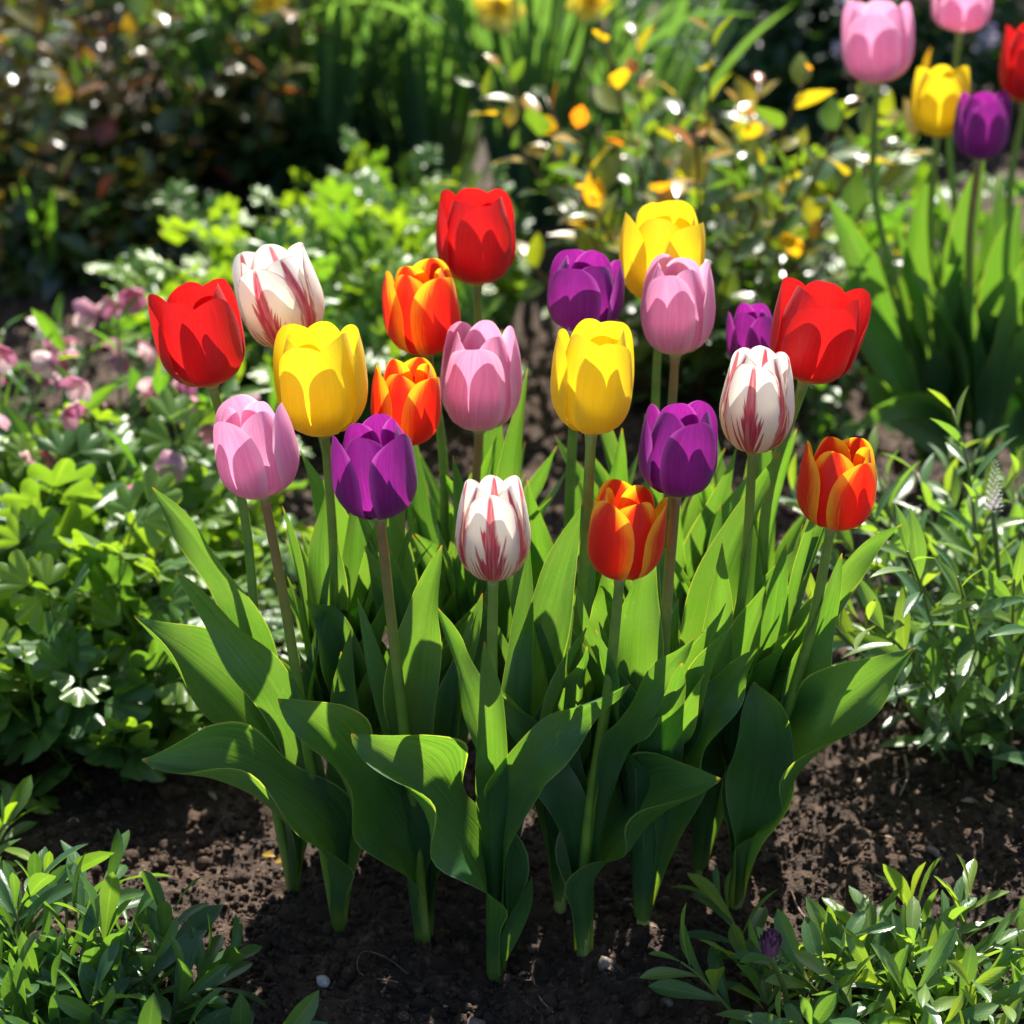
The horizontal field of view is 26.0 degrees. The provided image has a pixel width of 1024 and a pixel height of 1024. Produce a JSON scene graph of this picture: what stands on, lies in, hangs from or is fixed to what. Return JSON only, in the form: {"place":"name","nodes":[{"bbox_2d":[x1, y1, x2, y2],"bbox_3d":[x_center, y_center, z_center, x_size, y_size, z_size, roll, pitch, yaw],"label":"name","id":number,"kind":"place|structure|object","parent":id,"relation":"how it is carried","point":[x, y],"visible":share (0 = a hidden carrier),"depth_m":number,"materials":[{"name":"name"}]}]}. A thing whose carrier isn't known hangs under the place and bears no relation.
{"place":"outdoors","nodes":[
{"label":"outdoors","id":0,"kind":"place"},
{"bbox_2d":[0,0,22,31],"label":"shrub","id":1,"kind":"object","parent":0,"point":[18,30],"visible":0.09,"depth_m":3.99,"materials":[{"name":"green plant"}]},
{"bbox_2d":[0,0,1023,1023],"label":"soil","id":2,"kind":"structure","parent":0,"point":[522,324],"depth_m":1.83,"materials":[{"name":"brown soil"}]},
{"bbox_2d":[0,775,44,868],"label":"plant","id":3,"kind":"object","parent":2,"relation":"on","point":[13,804],"visible":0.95,"depth_m":1.78,"materials":[{"name":"green plant"}]},
{"bbox_2d":[5,0,61,7],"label":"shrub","id":4,"kind":"object","parent":2,"relation":"on","point":[30,4],"visible":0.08,"depth_m":4.46,"materials":[{"name":"green plant"}]},
{"bbox_2d":[0,29,97,118],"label":"shrub","id":5,"kind":"object","parent":2,"relation":"on","point":[39,58],"visible":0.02,"depth_m":3.41,"materials":[{"name":"green plant"}]},
{"bbox_2d":[0,157,139,294],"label":"grass tuft","id":6,"kind":"object","parent":2,"relation":"on","point":[48,229],"visible":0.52,"depth_m":2.93,"materials":[{"name":"green plant"}]},
{"bbox_2d":[0,390,169,518],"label":"columbine","id":7,"kind":"object","parent":2,"relation":"on","point":[42,427],"visible":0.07,"depth_m":2.17,"materials":[{"name":"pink plant"}]},
{"bbox_2d":[0,829,171,1008],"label":"plant","id":8,"kind":"object","parent":2,"relation":"on","point":[39,880],"visible":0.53,"depth_m":1.67,"materials":[{"name":"green plant"}]},
{"bbox_2d":[0,851,173,1023],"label":"plant","id":9,"kind":"object","parent":2,"relation":"on","point":[8,911],"visible":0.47,"depth_m":1.63,"materials":[{"name":"green plant"}]},
{"bbox_2d":[0,0,189,210],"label":"rose bush","id":10,"kind":"object","parent":2,"relation":"on","point":[72,113],"visible":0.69,"depth_m":3.01,"materials":[{"name":"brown plant"}]},
{"bbox_2d":[0,294,197,481],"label":"hellebore","id":11,"kind":"object","parent":2,"relation":"on","point":[42,362],"visible":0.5,"depth_m":2.25,"materials":[{"name":"pink plant"}]},
{"bbox_2d":[0,422,207,767],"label":"columbine","id":12,"kind":"object","parent":2,"relation":"on","point":[117,569],"visible":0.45,"depth_m":1.97,"materials":[{"name":"green plant"}]},
{"bbox_2d":[0,874,227,1023],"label":"plant","id":13,"kind":"object","parent":2,"relation":"on","point":[109,953],"visible":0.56,"depth_m":1.56,"materials":[{"name":"green plant"}]},
{"bbox_2d":[0,86,250,301],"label":"shrub","id":14,"kind":"object","parent":2,"relation":"on","point":[141,176],"visible":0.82,"depth_m":3.00,"materials":[{"name":"green plant"}]},
{"bbox_2d":[0,869,267,1023],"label":"plant","id":15,"kind":"object","parent":2,"relation":"on","point":[159,920],"visible":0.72,"depth_m":1.59,"materials":[{"name":"green plant"}]},
{"bbox_2d":[0,284,276,513],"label":"hellebore","id":16,"kind":"object","parent":2,"relation":"on","point":[132,300],"visible":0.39,"depth_m":2.20,"materials":[{"name":"green plant"}]},
{"bbox_2d":[0,0,303,153],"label":"rose bush","id":17,"kind":"object","parent":2,"relation":"on","point":[262,25],"visible":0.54,"depth_m":3.08,"materials":[{"name":"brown plant"}]},
{"bbox_2d":[0,467,305,813],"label":"columbine","id":18,"kind":"object","parent":2,"relation":"on","point":[145,708],"visible":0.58,"depth_m":1.90,"materials":[{"name":"green plant"}]},
{"bbox_2d":[0,388,315,634],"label":"columbine","id":19,"kind":"object","parent":2,"relation":"on","point":[209,499],"visible":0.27,"depth_m":2.13,"materials":[{"name":"green plant"}]},
{"bbox_2d":[0,872,326,1023],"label":"plant","id":20,"kind":"object","parent":2,"relation":"on","point":[179,973],"visible":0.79,"depth_m":1.57,"materials":[{"name":"green plant"}]},
{"bbox_2d":[39,0,311,176],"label":"daffodil clump","id":21,"kind":"object","parent":2,"relation":"on","point":[198,51],"visible":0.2,"depth_m":3.20,"materials":[{"name":"green plant"}]},
{"bbox_2d":[0,0,363,189],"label":"rose bush","id":22,"kind":"object","parent":2,"relation":"on","point":[273,109],"visible":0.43,"depth_m":3.14,"materials":[{"name":"green plant"}]},
{"bbox_2d":[134,278,331,892],"bbox_3d":[-0.215,0.077,1.695,0.136,0.506,0.112,17,31,31],"label":"tulip","id":23,"kind":"object","parent":2,"relation":"on","point":[198,334],"visible":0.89,"depth_m":1.68,"materials":[{"name":"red plant"}]},
{"bbox_2d":[142,394,361,932],"bbox_3d":[-0.191,0.133,1.638,0.159,0.454,0.112,0,26,0],"label":"tulip","id":24,"kind":"object","parent":2,"relation":"on","point":[297,791],"visible":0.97,"depth_m":1.64,"materials":[{"name":"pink plant"}]},
{"bbox_2d":[57,0,461,181],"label":"daffodil clump","id":25,"kind":"object","parent":2,"relation":"on","point":[333,87],"visible":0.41,"depth_m":3.22,"materials":[{"name":"green plant"}]},
{"bbox_2d":[262,851,274,856],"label":"fallen leaf","id":26,"kind":"object","parent":2,"relation":"on","point":[268,854],"visible":1,"depth_m":1.82,"materials":[{"name":"yellow plant"}]},
{"bbox_2d":[137,64,407,225],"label":"shrub","id":27,"kind":"object","parent":2,"relation":"on","point":[306,147],"visible":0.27,"depth_m":3.24,"materials":[{"name":"green plant"}]},
{"bbox_2d":[84,164,530,422],"bbox_3d":[-0.242,-0.227,2.585,0.527,0.279,0.526,0,26,0],"label":"leafy bush","id":28,"kind":"object","parent":2,"relation":"on","point":[346,239],"visible":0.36,"depth_m":2.61,"materials":[{"name":"green plant"}]},
{"bbox_2d":[316,975,329,988],"bbox_3d":[-0.142,0.354,1.673,0.010,0.009,0.013,-4,26,-8],"label":"stone","id":29,"kind":"object","parent":2,"relation":"on","point":[323,981],"visible":1,"depth_m":1.67,"materials":[{"name":"grey stone"}]},
{"bbox_2d":[232,242,437,637],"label":"tulip","id":30,"kind":"object","parent":2,"relation":"on","point":[276,288],"visible":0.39,"depth_m":1.69,"materials":[{"name":"white plant"}]},
{"bbox_2d":[273,321,415,762],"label":"tulip","id":31,"kind":"object","parent":2,"relation":"on","point":[320,378],"visible":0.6,"depth_m":1.69,"materials":[{"name":"yellow plant"}]},
{"bbox_2d":[278,414,482,944],"bbox_3d":[-0.091,0.140,1.635,0.080,0.449,0.164,21,33,37],"label":"tulip","id":32,"kind":"object","parent":2,"relation":"on","point":[373,471],"visible":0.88,"depth_m":1.63,"materials":[{"name":"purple plant"}]},
{"bbox_2d":[357,951,407,982],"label":"twig","id":33,"kind":"object","parent":2,"relation":"on","point":[378,978],"visible":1,"depth_m":1.69,"materials":[{"name":"brown wood"}]},
{"bbox_2d":[231,126,536,325],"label":"leafy bush","id":34,"kind":"object","parent":2,"relation":"on","point":[512,281],"visible":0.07,"depth_m":2.86,"materials":[{"name":"green plant"}]},
{"bbox_2d":[294,0,524,204],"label":"daffodil clump","id":35,"kind":"object","parent":2,"relation":"on","point":[427,99],"visible":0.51,"depth_m":3.26,"materials":[{"name":"green plant"}]},
{"bbox_2d":[345,357,487,744],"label":"tulip","id":36,"kind":"object","parent":2,"relation":"on","point":[406,395],"visible":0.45,"depth_m":1.68,"materials":[{"name":"orange plant"}]},
{"bbox_2d":[368,258,551,622],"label":"tulip","id":37,"kind":"object","parent":2,"relation":"on","point":[421,311],"visible":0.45,"depth_m":1.74,"materials":[{"name":"orange plant"}]},
{"bbox_2d":[467,1017,485,1023],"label":"stone","id":38,"kind":"object","parent":2,"relation":"on","point":[472,1020],"visible":1,"depth_m":1.64,"materials":[{"name":"grey stone"}]},
{"bbox_2d":[411,188,565,556],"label":"tulip","id":39,"kind":"object","parent":2,"relation":"on","point":[475,239],"visible":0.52,"depth_m":1.77,"materials":[{"name":"red plant"}]},
{"bbox_2d":[351,475,629,982],"bbox_3d":[-0.009,0.186,1.584,0.174,0.426,0.121,-23,34,-38],"label":"tulip","id":40,"kind":"object","parent":2,"relation":"on","point":[479,844],"visible":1,"depth_m":1.58,"materials":[{"name":"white plant"}]},
{"bbox_2d":[412,320,579,685],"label":"tulip","id":41,"kind":"object","parent":2,"relation":"on","point":[483,388],"visible":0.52,"depth_m":1.73,"materials":[{"name":"pink plant"}]},
{"bbox_2d":[19,466,1023,1021],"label":"dry litter","id":42,"kind":"object","parent":2,"relation":"on","point":[849,756],"visible":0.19,"depth_m":1.84,"materials":[{"name":"brown plant"}]},
{"bbox_2d":[301,0,753,228],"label":"daffodil clump","id":43,"kind":"object","parent":2,"relation":"on","point":[533,32],"visible":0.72,"depth_m":3.08,"materials":[{"name":"green plant"}]},
{"bbox_2d":[531,975,552,1012],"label":"twig","id":44,"kind":"object","parent":2,"relation":"on","point":[540,998],"visible":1,"depth_m":1.66,"materials":[{"name":"wood"}]},
{"bbox_2d":[483,318,633,913],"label":"tulip","id":45,"kind":"object","parent":2,"relation":"on","point":[592,378],"visible":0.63,"depth_m":1.61,"materials":[{"name":"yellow plant"}]},
{"bbox_2d":[527,249,637,611],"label":"tulip","id":46,"kind":"object","parent":2,"relation":"on","point":[583,285],"visible":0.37,"depth_m":1.74,"materials":[{"name":"purple plant"}]},
{"bbox_2d":[598,956,616,971],"bbox_3d":[0.073,0.346,1.686,0.014,0.020,0.016,9,27,17],"label":"stone","id":47,"kind":"object","parent":2,"relation":"on","point":[604,962],"visible":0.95,"depth_m":1.68,"materials":[{"name":"grey stone"}]},
{"bbox_2d":[503,479,720,956],"bbox_3d":[0.076,0.166,1.617,0.165,0.399,0.080,10,28,20],"label":"tulip","id":48,"kind":"object","parent":2,"relation":"on","point":[599,826],"visible":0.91,"depth_m":1.61,"materials":[{"name":"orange plant"}]},
{"bbox_2d":[469,0,790,208],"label":"daffodil clump","id":49,"kind":"object","parent":2,"relation":"on","point":[676,84],"visible":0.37,"depth_m":3.22,"materials":[{"name":"green plant"}]},
{"bbox_2d":[555,200,725,541],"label":"tulip","id":50,"kind":"object","parent":2,"relation":"on","point":[674,229],"visible":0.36,"depth_m":1.78,"materials":[{"name":"yellow plant"}]},
{"bbox_2d":[580,254,746,646],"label":"tulip","id":51,"kind":"object","parent":2,"relation":"on","point":[677,311],"visible":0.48,"depth_m":1.74,"materials":[{"name":"pink plant"}]},
{"bbox_2d":[573,400,759,925],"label":"tulip","id":52,"kind":"object","parent":2,"relation":"on","point":[696,711],"visible":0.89,"depth_m":1.61,"materials":[{"name":"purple plant"}]},
{"bbox_2d":[660,997,673,1006],"bbox_3d":[0.116,0.367,1.660,0.011,0.005,0.010,2,26,4],"label":"stone","id":53,"kind":"object","parent":2,"relation":"on","point":[668,1001],"visible":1,"depth_m":1.66,"materials":[{"name":"grey stone"}]},
{"bbox_2d":[437,2,932,408],"bbox_3d":[0.218,-0.372,2.624,0.617,0.495,0.559,0,26,0],"label":"rose bush","id":54,"kind":"object","parent":2,"relation":"on","point":[595,206],"visible":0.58,"depth_m":2.57,"materials":[{"name":"green plant"}]},
{"bbox_2d":[611,346,839,875],"bbox_3d":[0.168,0.090,1.688,0.179,0.456,0.146,9,27,17],"label":"tulip","id":55,"kind":"object","parent":2,"relation":"on","point":[757,408],"visible":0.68,"depth_m":1.64,"materials":[{"name":"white plant"}]},
{"bbox_2d":[697,302,819,571],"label":"tulip","id":56,"kind":"object","parent":2,"relation":"on","point":[749,326],"visible":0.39,"depth_m":1.80,"materials":[{"name":"purple plant"}]},
{"bbox_2d":[640,866,895,1023],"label":"plant","id":57,"kind":"object","parent":2,"relation":"on","point":[708,894],"visible":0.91,"depth_m":1.63,"materials":[{"name":"green plant"}]},
{"bbox_2d":[625,170,912,385],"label":"rose bush","id":58,"kind":"object","parent":2,"relation":"on","point":[696,358],"visible":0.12,"depth_m":2.61,"materials":[{"name":"green plant"}]},
{"bbox_2d":[663,277,901,703],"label":"tulip","id":59,"kind":"object","parent":2,"relation":"on","point":[818,331],"visible":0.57,"depth_m":1.65,"materials":[{"name":"red plant"}]},
{"bbox_2d":[790,890,804,916],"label":"twig","id":60,"kind":"object","parent":2,"relation":"on","point":[792,894],"visible":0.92,"depth_m":1.75,"materials":[{"name":"wood"}]},
{"bbox_2d":[720,367,894,452],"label":"ground plant","id":61,"kind":"object","parent":2,"relation":"on","point":[826,400],"visible":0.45,"depth_m":2.55,"materials":[{"name":"green plant"}]},
{"bbox_2d":[595,0,1023,150],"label":"shrub","id":62,"kind":"object","parent":2,"relation":"on","point":[773,50],"visible":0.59,"depth_m":3.50,"materials":[{"name":"green plant"}]},
{"bbox_2d":[716,437,913,909],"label":"tulip","id":63,"kind":"object","parent":2,"relation":"on","point":[776,746],"visible":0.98,"depth_m":1.65,"materials":[{"name":"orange plant"}]},
{"bbox_2d":[635,112,1023,286],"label":"leafy bush","id":64,"kind":"object","parent":2,"relation":"on","point":[916,181],"visible":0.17,"depth_m":2.89,"materials":[{"name":"green plant"}]},
{"bbox_2d":[710,881,1023,1023],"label":"plant","id":65,"kind":"object","parent":2,"relation":"on","point":[935,958],"visible":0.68,"depth_m":1.62,"materials":[{"name":"green plant"}]},
{"bbox_2d":[715,897,1021,1023],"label":"plant","id":66,"kind":"object","parent":2,"relation":"on","point":[967,1015],"visible":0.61,"depth_m":1.59,"materials":[{"name":"green plant"}]},
{"bbox_2d":[779,425,1023,712],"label":"speedwell","id":67,"kind":"object","parent":2,"relation":"on","point":[1014,521],"visible":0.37,"depth_m":1.99,"materials":[{"name":"green plant"}]},
{"bbox_2d":[899,749,908,795],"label":"twig","id":68,"kind":"object","parent":2,"relation":"on","point":[907,771],"visible":1,"depth_m":1.89,"materials":[{"name":"wood"}]},
{"bbox_2d":[798,854,1023,1023],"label":"plant","id":69,"kind":"object","parent":2,"relation":"on","point":[991,976],"visible":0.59,"depth_m":1.63,"materials":[{"name":"green plant"}]},
{"bbox_2d":[802,387,1023,781],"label":"speedwell","id":70,"kind":"object","parent":2,"relation":"on","point":[967,713],"visible":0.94,"depth_m":1.84,"materials":[{"name":"green plant"}]},
{"bbox_2d":[828,0,1022,473],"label":"tulip","id":71,"kind":"object","parent":2,"relation":"on","point":[877,40],"visible":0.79,"depth_m":2.35,"materials":[{"name":"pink plant"}]},
{"bbox_2d":[926,845,939,858],"bbox_3d":[0.340,0.275,1.796,0.009,0.008,0.016,-8,27,-15],"label":"stone","id":72,"kind":"object","parent":2,"relation":"on","point":[932,850],"visible":0.98,"depth_m":1.79,"materials":[{"name":"grey stone"}]},
{"bbox_2d":[843,91,1023,499],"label":"tulip","id":73,"kind":"object","parent":2,"relation":"on","point":[981,125],"visible":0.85,"depth_m":2.33,"materials":[{"name":"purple plant"}]},
{"bbox_2d":[850,419,1023,654],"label":"speedwell","id":74,"kind":"object","parent":2,"relation":"on","point":[980,492],"visible":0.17,"depth_m":2.09,"materials":[{"name":"green plant"}]},
{"bbox_2d":[899,65,1023,471],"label":"tulip","id":75,"kind":"object","parent":2,"relation":"on","point":[937,90],"visible":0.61,"depth_m":2.34,"materials":[{"name":"yellow plant"}]},
{"bbox_2d":[901,0,1023,96],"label":"shrub","id":76,"kind":"object","parent":2,"relation":"on","point":[1009,9],"visible":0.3,"depth_m":3.67,"materials":[{"name":"green plant"}]},
{"bbox_2d":[931,0,1023,265],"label":"tulip","id":77,"kind":"object","parent":2,"relation":"on","point":[959,18],"visible":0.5,"depth_m":2.37,"materials":[{"name":"pink plant"}]},
{"bbox_2d":[951,23,1023,468],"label":"tulip","id":78,"kind":"object","parent":2,"relation":"on","point":[1011,70],"visible":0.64,"depth_m":2.32,"materials":[{"name":"red plant"}]},
{"bbox_2d":[996,179,1023,209],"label":"ground plant","id":79,"kind":"object","parent":2,"relation":"on","point":[1019,190],"visible":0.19,"depth_m":2.73,"materials":[{"name":"green plant"}]},
{"bbox_2d":[905,0,1013,19],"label":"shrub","id":80,"kind":"object","parent":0,"point":[918,1],"visible":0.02,"depth_m":4.39,"materials":[{"name":"green plant"}]}
]}

